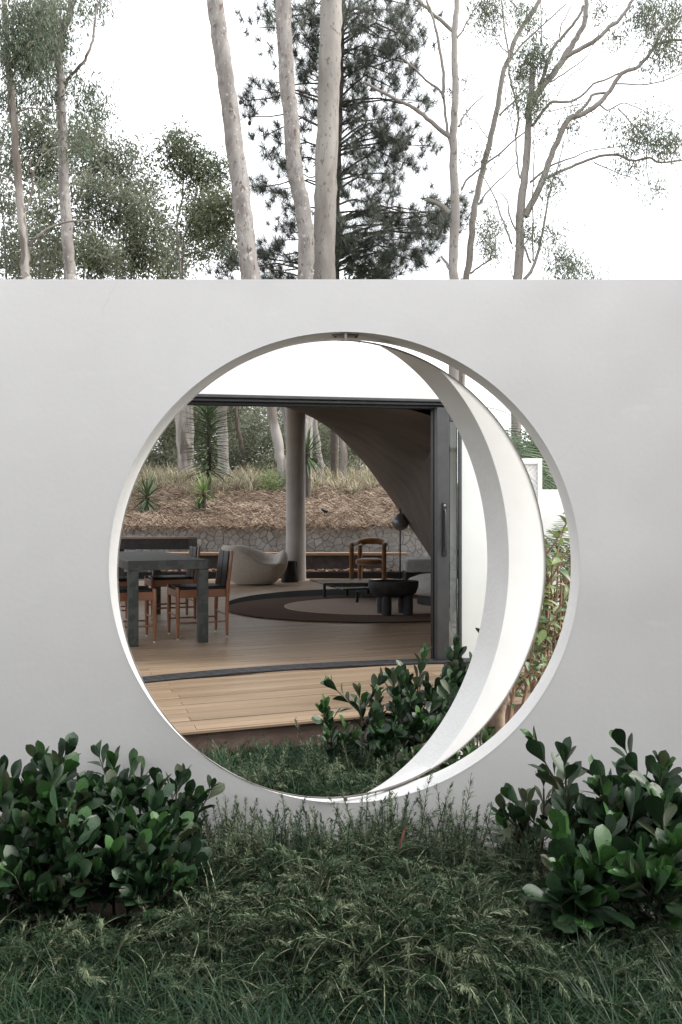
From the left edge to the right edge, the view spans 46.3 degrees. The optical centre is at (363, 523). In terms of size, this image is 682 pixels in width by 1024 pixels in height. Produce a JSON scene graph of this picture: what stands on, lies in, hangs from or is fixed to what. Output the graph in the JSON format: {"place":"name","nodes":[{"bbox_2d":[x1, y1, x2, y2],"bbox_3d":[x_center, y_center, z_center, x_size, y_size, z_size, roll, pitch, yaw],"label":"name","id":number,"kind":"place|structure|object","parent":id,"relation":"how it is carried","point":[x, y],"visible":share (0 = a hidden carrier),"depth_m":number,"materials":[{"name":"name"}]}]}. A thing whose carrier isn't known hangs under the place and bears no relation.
{"place":"outdoors","nodes":[
{"label":"outdoors","id":0,"kind":"place"},
{"bbox_2d":[120,579,550,680],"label":"floor","id":1,"kind":"structure","parent":0,"point":[251,641],"depth_m":7.24,"materials":[{"name":"wood"}]},
{"bbox_2d":[118,576,126,619],"bbox_3d":[-2.783,0.659,8.568,0.544,0.816,0.482,0,0,-24],"label":"dining chair","id":2,"kind":"object","parent":1,"relation":"on","point":[122,581],"visible":0.14,"depth_m":8.46,"materials":[{"name":"red wood"}]},
{"bbox_2d":[119,585,156,642],"bbox_3d":[-2.205,0.659,7.271,0.544,0.816,0.482,0,0,-24],"label":"dining chair","id":3,"kind":"object","parent":1,"relation":"on","point":[146,593],"visible":0.36,"depth_m":7.16,"materials":[{"name":"red wood"}]},
{"bbox_2d":[118,537,196,576],"bbox_3d":[-4.384,0.639,12.950,3.200,0.856,0.700,0,0,0],"label":"stone counter","id":4,"kind":"object","parent":1,"relation":"on","point":[156,542],"visible":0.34,"depth_m":12.60,"materials":[{"name":"grey stone"}]},
{"bbox_2d":[118,551,207,646],"bbox_3d":[-2.237,0.695,8.194,0.700,0.745,2.550,0,0,-24],"label":"dining table","id":5,"kind":"object","parent":1,"relation":"on","point":[133,563],"visible":0.69,"depth_m":7.14,"materials":[{"name":"grey stone"}]},
{"bbox_2d":[144,546,200,621],"bbox_3d":[-2.152,0.659,8.937,0.544,0.816,0.482,0,0,-24],"label":"dining chair","id":6,"kind":"object","parent":1,"relation":"on","point":[189,577],"visible":0.72,"depth_m":8.81,"materials":[{"name":"red wood"}]},
{"bbox_2d":[167,549,233,639],"bbox_3d":[-1.574,0.659,7.640,0.544,0.816,0.482,0,0,-24],"label":"dining chair","id":7,"kind":"object","parent":1,"relation":"on","point":[220,587],"visible":0.98,"depth_m":7.52,"materials":[{"name":"red wood"}]},
{"bbox_2d":[221,545,287,584],"bbox_3d":[-1.937,0.718,14.081,1.188,0.699,0.896,0,0,-3],"label":"cream armchair","id":8,"kind":"object","parent":1,"relation":"on","point":[252,566],"visible":0.92,"depth_m":13.77,"materials":[{"name":"fabric"}]},
{"bbox_2d":[124,568,403,578],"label":"black plinth","id":9,"kind":"structure","parent":1,"relation":"on","point":[344,574],"depth_m":15.55,"materials":[{"name":"metal"}]},
{"bbox_2d":[146,552,407,570],"bbox_3d":[-1.872,0.826,16.320,5.521,0.482,0.440,0,0,0],"label":"timber bench","id":10,"kind":"object","parent":1,"relation":"on","point":[327,560],"visible":0.2,"depth_m":16.25,"materials":[{"name":"wood"}]},
{"bbox_2d":[281,561,297,582],"bbox_3d":[-1.362,0.872,14.625,0.320,0.390,0.320,0,0,0],"label":"black side table","id":11,"kind":"object","parent":1,"relation":"on","point":[290,575],"visible":0.73,"depth_m":14.50,"materials":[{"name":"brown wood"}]},
{"bbox_2d":[229,589,430,622],"bbox_3d":[0.120,1.054,10.790,3.920,0.021,4.460,0,0,0],"label":"eclipse rug","id":12,"kind":"object","parent":1,"relation":"on","point":[336,605],"visible":0.5,"depth_m":9.95,"materials":[{"name":"grey fabric"}]},
{"bbox_2d":[309,579,371,602],"bbox_3d":[-0.099,0.935,11.387,1.036,0.215,1.559,0,0,-20],"label":"coffee table","id":13,"kind":"object","parent":12,"relation":"on","point":[347,585],"visible":0.64,"depth_m":11.30,"materials":[{"name":"wood"}]},
{"bbox_2d":[368,579,418,615],"bbox_3d":[0.339,0.851,9.230,0.593,0.392,0.475,0,0,-6],"label":"bowl table","id":14,"kind":"object","parent":12,"relation":"on","point":[384,591],"visible":1,"depth_m":9.08,"materials":[{"name":"brown wood"}]},
{"bbox_2d":[408,573,430,605],"bbox_3d":[1.200,0.847,10.500,1.320,0.400,1.320,0,0,0],"label":"boucle pouf","id":15,"kind":"object","parent":12,"relation":"on","point":[423,593],"visible":0.2,"depth_m":10.15,"materials":[{"name":"grey fabric"}]},
{"bbox_2d":[199,341,486,657],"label":"white house","id":16,"kind":"structure","parent":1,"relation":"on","point":[391,448],"depth_m":6.30,"materials":[{"name":"paint"}]},
{"bbox_2d":[187,394,444,658],"bbox_3d":[-2.061,0.046,5.221,6.018,2.033,0.135,0,0,-21],"label":"door frame","id":17,"kind":"object","parent":16,"relation":"attached to","point":[293,401],"visible":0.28,"depth_m":5.92,"materials":[{"name":"grey metal"}]},
{"bbox_2d":[434,407,461,659],"bbox_3d":[0.659,0.076,6.178,0.215,1.946,0.078,0,0,-21],"label":"sliding door","id":18,"kind":"structure","parent":17,"relation":"attached to","point":[447,533],"depth_m":6.16,"materials":[{"name":"grey metal"}]},
{"bbox_2d":[402,557,430,579],"bbox_3d":[1.715,0.845,14.501,2.005,0.445,1.010,0,0,0],"label":"grey sofa","id":19,"kind":"object","parent":1,"relation":"on","point":[413,566],"visible":0.17,"depth_m":14.01,"materials":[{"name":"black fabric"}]},
{"bbox_3d":[0.609,1.060,14.706,1.600,0.010,1.100,0,0,0],"label":"pale rug","id":20,"kind":"object","parent":1,"relation":"on","visible":0},
{"bbox_2d":[349,537,388,578],"bbox_3d":[0.114,0.662,14.812,0.692,0.811,0.678,0,0,9],"label":"mustard armchair","id":21,"kind":"object","parent":20,"relation":"on","point":[360,561],"visible":0.91,"depth_m":14.57,"materials":[{"name":"wood"}]},
{"bbox_2d":[392,508,408,578],"bbox_3d":[0.674,0.305,14.840,0.324,1.524,0.334,0,0,0],"label":"ball floor lamp","id":22,"kind":"object","parent":20,"relation":"on","point":[400,522],"visible":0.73,"depth_m":14.75,"materials":[{"name":"black metal"}]},
{"bbox_2d":[122,466,555,538],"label":"hillside","id":23,"kind":"structure","parent":0,"point":[357,480],"depth_m":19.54,"materials":[{"name":"plant"}]},
{"bbox_2d":[0,119,42,278],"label":"eucalyptus tree","id":24,"kind":"object","parent":23,"relation":"on","point":[5,244],"visible":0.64,"depth_m":32.69,"materials":[{"name":"green plant"}]},
{"bbox_2d":[0,96,79,278],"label":"eucalyptus tree","id":25,"kind":"object","parent":23,"relation":"on","point":[33,131],"visible":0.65,"depth_m":33.82,"materials":[{"name":"green plant"}]},
{"bbox_2d":[2,159,93,278],"bbox_3d":[-12.538,-8.017,30.950,3.465,12.575,3.519,0,0,0],"label":"eucalyptus tree","id":26,"kind":"object","parent":23,"relation":"on","point":[46,214],"visible":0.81,"depth_m":30.73,"materials":[{"name":"green plant"}]},
{"bbox_2d":[0,0,99,278],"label":"gum tree","id":27,"kind":"object","parent":23,"relation":"on","point":[23,46],"visible":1,"depth_m":18.75,"materials":[{"name":"green plant"}]},
{"bbox_2d":[5,0,128,278],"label":"gum tree","id":28,"kind":"object","parent":23,"relation":"on","point":[63,138],"visible":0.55,"depth_m":19.90,"materials":[{"name":"green plant"}]},
{"bbox_2d":[48,98,127,278],"bbox_3d":[-12.371,-10.648,35.974,4.304,16.939,3.456,0,0,39],"label":"eucalyptus tree","id":29,"kind":"object","parent":23,"relation":"on","point":[104,152],"visible":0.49,"depth_m":35.45,"materials":[{"name":"green plant"}]},
{"bbox_2d":[0,195,191,278],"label":"eucalyptus tree","id":30,"kind":"object","parent":23,"relation":"on","point":[158,276],"visible":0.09,"depth_m":34.67,"materials":[{"name":"green plant"}]},
{"bbox_2d":[55,221,138,278],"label":"eucalyptus tree","id":31,"kind":"object","parent":23,"relation":"on","point":[100,260],"visible":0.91,"depth_m":29.29,"materials":[{"name":"green plant"}]},
{"bbox_2d":[49,160,163,244],"bbox_3d":[-10.242,-8.116,31.927,4.459,12.553,3.022,0,0,-19],"label":"eucalyptus tree","id":32,"kind":"object","parent":23,"relation":"on","point":[90,192],"visible":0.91,"depth_m":31.76,"materials":[{"name":"green plant"}]},
{"bbox_2d":[76,121,160,276],"bbox_3d":[-11.141,-10.182,36.813,3.774,15.756,3.919,0,0,0],"label":"eucalyptus tree","id":33,"kind":"object","parent":23,"relation":"on","point":[130,152],"visible":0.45,"depth_m":36.30,"materials":[{"name":"green plant"}]},
{"bbox_2d":[93,197,191,278],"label":"eucalyptus tree","id":34,"kind":"object","parent":23,"relation":"on","point":[140,248],"visible":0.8,"depth_m":32.17,"materials":[{"name":"green plant"}]},
{"bbox_2d":[129,474,167,513],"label":"yucca","id":35,"kind":"object","parent":23,"relation":"on","point":[147,504],"visible":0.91,"depth_m":18.43,"materials":[{"name":"green plant"}]},
{"bbox_2d":[126,163,201,462],"bbox_3d":[-8.907,-9.099,35.239,3.484,14.030,3.788,0,0,0],"label":"eucalyptus tree","id":36,"kind":"object","parent":23,"relation":"on","point":[155,201],"visible":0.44,"depth_m":34.95,"materials":[{"name":"green plant"}]},
{"bbox_2d":[131,113,230,278],"bbox_3d":[-6.794,-8.781,30.841,4.350,14.044,3.031,0,0,-21],"label":"eucalyptus tree","id":37,"kind":"object","parent":23,"relation":"on","point":[177,150],"visible":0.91,"depth_m":30.54,"materials":[{"name":"green plant"}]},
{"bbox_2d":[175,405,192,475],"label":"bare gum tree","id":38,"kind":"object","parent":23,"relation":"on","point":[182,437],"visible":0.3,"depth_m":24.82,"materials":[{"name":"grey plant"}]},
{"bbox_2d":[189,407,193,465],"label":"bare gum tree","id":39,"kind":"object","parent":23,"relation":"on","point":[192,423],"visible":0.11,"depth_m":26.92,"materials":[{"name":"grey plant"}]},
{"bbox_2d":[186,470,219,510],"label":"yucca","id":40,"kind":"object","parent":23,"relation":"on","point":[202,488],"visible":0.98,"depth_m":18.36,"materials":[{"name":"green plant"}]},
{"bbox_2d":[162,177,255,278],"bbox_3d":[-5.718,-7.222,28.775,3.513,11.367,3.902,0,0,0],"label":"eucalyptus tree","id":41,"kind":"object","parent":23,"relation":"on","point":[207,218],"visible":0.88,"depth_m":28.34,"materials":[{"name":"green plant"}]},
{"bbox_2d":[180,406,238,499],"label":"yucca","id":42,"kind":"object","parent":23,"relation":"on","point":[208,415],"visible":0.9,"depth_m":19.53,"materials":[{"name":"green plant"}]},
{"bbox_2d":[216,406,229,479],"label":"bare gum tree","id":43,"kind":"object","parent":23,"relation":"on","point":[222,429],"visible":0.24,"depth_m":23.87,"materials":[{"name":"grey plant"}]},
{"bbox_2d":[233,406,246,475],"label":"bare gum tree","id":44,"kind":"object","parent":23,"relation":"on","point":[238,432],"visible":0.44,"depth_m":27.94,"materials":[{"name":"plant"}]},
{"bbox_2d":[207,0,285,445],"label":"gum tree","id":45,"kind":"object","parent":23,"relation":"on","point":[244,219],"visible":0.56,"depth_m":20.80,"materials":[{"name":"beige plant"}]},
{"bbox_2d":[143,406,365,474],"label":"undergrowth","id":46,"kind":"object","parent":23,"relation":"on","point":[255,434],"visible":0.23,"depth_m":29.11,"materials":[{"name":"green plant"}]},
{"bbox_2d":[252,463,285,495],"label":"green bush","id":47,"kind":"object","parent":23,"relation":"on","point":[271,483],"visible":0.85,"depth_m":20.22,"materials":[{"name":"green plant"}]},
{"bbox_2d":[267,407,285,490],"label":"bare gum tree","id":48,"kind":"object","parent":23,"relation":"on","point":[278,445],"visible":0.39,"depth_m":20.38,"materials":[{"name":"grey plant"}]},
{"bbox_2d":[276,0,314,438],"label":"gum tree","id":49,"kind":"object","parent":23,"relation":"on","point":[305,227],"visible":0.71,"depth_m":21.82,"materials":[{"name":"beige plant"}]},
{"bbox_2d":[313,419,323,478],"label":"bare gum tree","id":50,"kind":"object","parent":23,"relation":"on","point":[316,433],"visible":0.34,"depth_m":24.93,"materials":[{"name":"grey plant"}]},
{"bbox_2d":[305,426,332,500],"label":"tree","id":51,"kind":"object","parent":23,"relation":"on","point":[309,461],"visible":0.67,"depth_m":19.33,"materials":[{"name":"green plant"}]},
{"bbox_2d":[308,0,342,475],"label":"gum tree","id":52,"kind":"object","parent":23,"relation":"on","point":[326,148],"visible":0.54,"depth_m":22.33,"materials":[{"name":"beige plant"}]},
{"bbox_2d":[132,457,546,497],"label":"dry grass","id":53,"kind":"structure","parent":23,"relation":"on","point":[245,480],"depth_m":22.22,"materials":[{"name":"plant"}]},
{"bbox_2d":[339,437,347,480],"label":"bare gum tree","id":54,"kind":"object","parent":23,"relation":"on","point":[343,459],"visible":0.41,"depth_m":23.92,"materials":[{"name":"grey plant"}]},
{"bbox_2d":[200,0,489,475],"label":"pine tree","id":55,"kind":"object","parent":23,"relation":"on","point":[398,144],"visible":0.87,"depth_m":25.57,"materials":[{"name":"green plant"}]},
{"bbox_2d":[340,254,396,474],"bbox_3d":[-0.072,-5.445,27.195,1.797,8.308,3.261,0,0,-20],"label":"eucalyptus tree","id":56,"kind":"object","parent":23,"relation":"on","point":[359,459],"visible":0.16,"depth_m":26.89,"materials":[{"name":"green plant"}]},
{"bbox_2d":[364,0,491,380],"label":"gum tree","id":57,"kind":"object","parent":23,"relation":"on","point":[451,136],"visible":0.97,"depth_m":23.91,"materials":[{"name":"grey plant"}]},
{"bbox_2d":[459,0,565,385],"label":"gum tree","id":58,"kind":"object","parent":23,"relation":"on","point":[484,162],"visible":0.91,"depth_m":24.93,"materials":[{"name":"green plant"}]},
{"bbox_2d":[478,0,681,442],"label":"gum tree","id":59,"kind":"object","parent":23,"relation":"on","point":[534,97],"visible":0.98,"depth_m":22.88,"materials":[{"name":"green plant"}]},
{"bbox_2d":[0,742,679,1023],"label":"garden bed","id":60,"kind":"object","parent":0,"point":[120,907],"depth_m":2.61,"materials":[{"name":"soil"}]},
{"bbox_2d":[0,826,73,934],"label":"leathery shrub","id":61,"kind":"object","parent":60,"relation":"on","point":[15,857],"visible":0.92,"depth_m":2.38,"materials":[{"name":"green plant"}]},
{"bbox_2d":[0,752,79,916],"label":"leathery shrub","id":62,"kind":"object","parent":60,"relation":"on","point":[17,815],"visible":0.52,"depth_m":2.56,"materials":[{"name":"green plant"}]},
{"bbox_2d":[0,732,103,816],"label":"leathery shrub","id":63,"kind":"object","parent":60,"relation":"on","point":[79,785],"visible":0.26,"depth_m":2.77,"materials":[{"name":"green plant"}]},
{"bbox_2d":[12,780,134,926],"bbox_3d":[-0.925,1.045,2.474,0.382,0.491,0.288,0,0,35],"label":"leathery shrub","id":64,"kind":"object","parent":60,"relation":"on","point":[81,830],"visible":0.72,"depth_m":2.46,"materials":[{"name":"green plant"}]},
{"bbox_2d":[76,739,149,847],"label":"leathery shrub","id":65,"kind":"object","parent":60,"relation":"on","point":[112,785],"visible":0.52,"depth_m":2.88,"materials":[{"name":"green plant"}]},
{"bbox_2d":[63,796,193,927],"bbox_3d":[-0.729,1.095,2.524,0.354,0.388,0.361,0,0,0],"label":"leathery shrub","id":66,"kind":"object","parent":60,"relation":"on","point":[153,829],"visible":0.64,"depth_m":2.49,"materials":[{"name":"green plant"}]},
{"bbox_2d":[106,763,204,856],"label":"leathery shrub","id":67,"kind":"object","parent":60,"relation":"on","point":[153,797],"visible":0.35,"depth_m":2.80,"materials":[{"name":"green plant"}]},
{"bbox_2d":[109,817,211,934],"bbox_3d":[-0.637,1.117,2.469,0.294,0.345,0.331,0,0,0],"label":"leathery shrub","id":68,"kind":"object","parent":60,"relation":"on","point":[184,875],"visible":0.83,"depth_m":2.43,"materials":[{"name":"green plant"}]},
{"bbox_2d":[170,775,224,862],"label":"leathery shrub","id":69,"kind":"object","parent":60,"relation":"on","point":[218,788],"visible":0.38,"depth_m":2.92,"materials":[{"name":"green plant"}]},
{"bbox_2d":[195,730,413,796],"bbox_3d":[-0.437,1.184,3.829,1.439,0.246,1.246,0,0,0],"label":"lily turf patch","id":70,"kind":"object","parent":60,"relation":"on","point":[222,758],"visible":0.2,"depth_m":3.87,"materials":[{"name":"plant"}]},
{"bbox_2d":[311,694,364,766],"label":"leathery shrub","id":71,"kind":"object","parent":60,"relation":"on","point":[323,707],"visible":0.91,"depth_m":3.94,"materials":[{"name":"green plant"}]},
{"bbox_2d":[0,884,681,1023],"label":"lily turf","id":72,"kind":"structure","parent":60,"relation":"on","point":[283,1015],"depth_m":1.99,"materials":[{"name":"plant"}]},
{"bbox_2d":[320,667,408,767],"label":"leathery shrub","id":73,"kind":"object","parent":60,"relation":"on","point":[381,734],"visible":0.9,"depth_m":3.99,"materials":[{"name":"green plant"}]},
{"bbox_2d":[381,743,434,780],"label":"leathery shrub","id":74,"kind":"object","parent":60,"relation":"on","point":[388,772],"visible":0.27,"depth_m":3.64,"materials":[{"name":"green plant"}]},
{"bbox_2d":[370,643,459,752],"bbox_3d":[0.278,0.960,4.139,0.386,0.658,0.501,0,0,18],"label":"leathery shrub","id":75,"kind":"object","parent":60,"relation":"on","point":[410,714],"visible":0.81,"depth_m":4.08,"materials":[{"name":"green plant"}]},
{"bbox_2d":[411,773,432,865],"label":"rosemary sprig","id":76,"kind":"object","parent":60,"relation":"on","point":[424,805],"visible":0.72,"depth_m":2.95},
{"bbox_2d":[407,635,471,764],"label":"leathery shrub","id":77,"kind":"object","parent":60,"relation":"on","point":[449,685],"visible":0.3,"depth_m":4.17,"materials":[{"name":"green plant"}]},
{"bbox_2d":[444,628,482,747],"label":"leathery shrub","id":78,"kind":"object","parent":60,"relation":"on","point":[450,654],"visible":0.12,"depth_m":4.30,"materials":[{"name":"green plant"}]},
{"bbox_2d":[457,773,475,840],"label":"rosemary sprig","id":79,"kind":"object","parent":60,"relation":"on","point":[466,807],"visible":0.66,"depth_m":2.96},
{"bbox_2d":[488,763,586,882],"bbox_3d":[0.603,1.075,2.863,0.403,0.429,0.170,0,0,-18],"label":"leathery shrub","id":80,"kind":"object","parent":60,"relation":"on","point":[520,812],"visible":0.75,"depth_m":2.83,"materials":[{"name":"green plant"}]},
{"bbox_2d":[520,726,598,858],"bbox_3d":[0.694,1.000,2.750,0.207,0.577,0.304,0,0,-42],"label":"leathery shrub","id":81,"kind":"object","parent":60,"relation":"on","point":[567,796],"visible":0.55,"depth_m":2.73,"materials":[{"name":"green plant"}]},
{"bbox_2d":[522,861,634,953],"bbox_3d":[0.614,1.144,2.349,0.324,0.289,0.318,0,0,0],"label":"leathery shrub","id":82,"kind":"object","parent":60,"relation":"on","point":[556,886],"visible":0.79,"depth_m":2.31,"materials":[{"name":"green plant"}]},
{"bbox_2d":[539,802,657,941],"bbox_3d":[0.686,1.084,2.427,0.360,0.410,0.318,0,0,-23],"label":"leathery shrub","id":83,"kind":"object","parent":60,"relation":"on","point":[598,848],"visible":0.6,"depth_m":2.40,"materials":[{"name":"green plant"}]},
{"bbox_2d":[577,754,681,908],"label":"leathery shrub","id":84,"kind":"object","parent":60,"relation":"on","point":[603,787],"visible":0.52,"depth_m":2.65,"materials":[{"name":"green plant"}]},
{"bbox_2d":[607,782,681,931],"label":"leathery shrub","id":85,"kind":"object","parent":60,"relation":"on","point":[660,871],"visible":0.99,"depth_m":2.35,"materials":[{"name":"green plant"}]},
{"bbox_2d":[608,728,681,894],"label":"leathery shrub","id":86,"kind":"object","parent":60,"relation":"on","point":[663,776],"visible":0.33,"depth_m":2.68,"materials":[{"name":"green plant"}]},
{"bbox_2d":[0,0,681,466],"label":"sky","id":87,"kind":"structure","parent":0,"point":[161,53],"materials":[{"name":"white"}]},
{"bbox_2d":[145,655,546,755],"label":"deck","id":88,"kind":"structure","parent":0,"point":[239,709],"depth_m":4.74,"materials":[{"name":"wood"}]},
{"bbox_2d":[142,658,469,682],"bbox_3d":[-1.772,1.057,4.862,6.474,0.014,0.847,0,0,-30],"label":"door track","id":89,"kind":"object","parent":88,"relation":"on","point":[187,675],"depth_m":5.83,"materials":[{"name":"black metal"}]},
{"bbox_2d":[461,741,479,754],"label":"strap plant","id":90,"kind":"object","parent":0,"point":[468,748],"visible":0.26,"depth_m":4.28,"materials":[{"name":"green plant"}]},
{"label":"ground","id":91,"kind":"structure","parent":0,"visible":0},
{"bbox_2d":[121,525,429,570],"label":"retaining wall","id":92,"kind":"structure","parent":91,"relation":"on","point":[264,540],"depth_m":16.89,"materials":[{"name":"grey stone"}]},
{"bbox_2d":[202,718,455,796],"bbox_3d":[-0.253,1.145,3.672,1.666,0.402,1.087,0,0,0],"label":"rosemary patch","id":93,"kind":"object","parent":91,"relation":"on","point":[279,771],"visible":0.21,"depth_m":3.67,"materials":[{"name":"plant"}]},
{"bbox_2d":[0,279,681,860],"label":"garden wall","id":94,"kind":"structure","parent":91,"relation":"on","point":[102,381],"depth_m":3.12,"materials":[{"name":"grey paint"}]},
{"bbox_2d":[117,333,545,801],"bbox_3d":[-0.064,0.176,3.202,1.794,1.892,0.157,0,0,-23],"label":"pivoting round frame","id":95,"kind":"object","parent":94,"relation":"attached to","point":[516,575],"visible":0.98,"depth_m":3.42,"materials":[{"name":"white paint"}]},
{"bbox_2d":[0,781,681,1023],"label":"rosemary cover","id":96,"kind":"object","parent":91,"relation":"on","point":[359,870],"visible":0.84,"depth_m":2.22,"materials":[{"name":"plant"}]},
{"bbox_2d":[542,490,569,604],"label":"boundary wall","id":97,"kind":"structure","parent":91,"relation":"on","point":[552,508],"depth_m":10.50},
{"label":"gravel path","id":98,"kind":"structure","parent":0,"visible":0},
{"bbox_2d":[487,407,552,489],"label":"feather palm","id":99,"kind":"object","parent":98,"relation":"on","point":[530,441],"visible":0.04,"depth_m":13.80,"materials":[{"name":"green plant"}]},
{"bbox_2d":[494,611,552,734],"bbox_3d":[0.929,0.929,4.939,0.232,0.729,0.949,0,0,31],"label":"peeling trunk","id":100,"kind":"object","parent":98,"relation":"on","point":[500,718],"visible":0.09,"depth_m":4.50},
{"bbox_2d":[507,618,555,721],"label":"variegated shrub","id":101,"kind":"object","parent":98,"relation":"on","point":[520,682],"visible":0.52,"depth_m":4.70,"materials":[{"name":"green plant"}]},
{"bbox_2d":[505,429,557,489],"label":"feather palm","id":102,"kind":"object","parent":98,"relation":"on","point":[547,479],"visible":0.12,"depth_m":12.24,"materials":[{"name":"green plant"}]},
{"bbox_2d":[522,459,541,516],"bbox_3d":[1.383,0.333,7.604,0.620,1.909,0.059,0,0,0],"label":"lattice screen","id":103,"kind":"object","parent":98,"relation":"on","point":[533,467],"visible":0.13,"depth_m":7.58,"materials":[{"name":"white paint"}]},
{"bbox_2d":[510,424,555,489],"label":"garden hedge","id":104,"kind":"object","parent":98,"relation":"on","point":[531,448],"visible":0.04,"depth_m":13.32,"materials":[{"name":"green plant"}]},
{"bbox_2d":[524,513,570,692],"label":"variegated shrub","id":105,"kind":"object","parent":98,"relation":"on","point":[547,603],"visible":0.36,"depth_m":4.90,"materials":[{"name":"green plant"}]},
{"bbox_2d":[535,551,570,685],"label":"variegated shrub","id":106,"kind":"object","parent":98,"relation":"on","point":[561,599],"visible":0.13,"depth_m":5.15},
{"bbox_2d":[538,561,570,673],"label":"variegated shrub","id":107,"kind":"object","parent":98,"relation":"on","point":[563,576],"visible":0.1,"depth_m":5.37,"materials":[{"name":"green plant"}]},
{"bbox_2d":[544,517,570,587],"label":"variegated shrub","id":108,"kind":"object","parent":98,"relation":"on","point":[562,552],"visible":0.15,"depth_m":9.30,"materials":[{"name":"green plant"}]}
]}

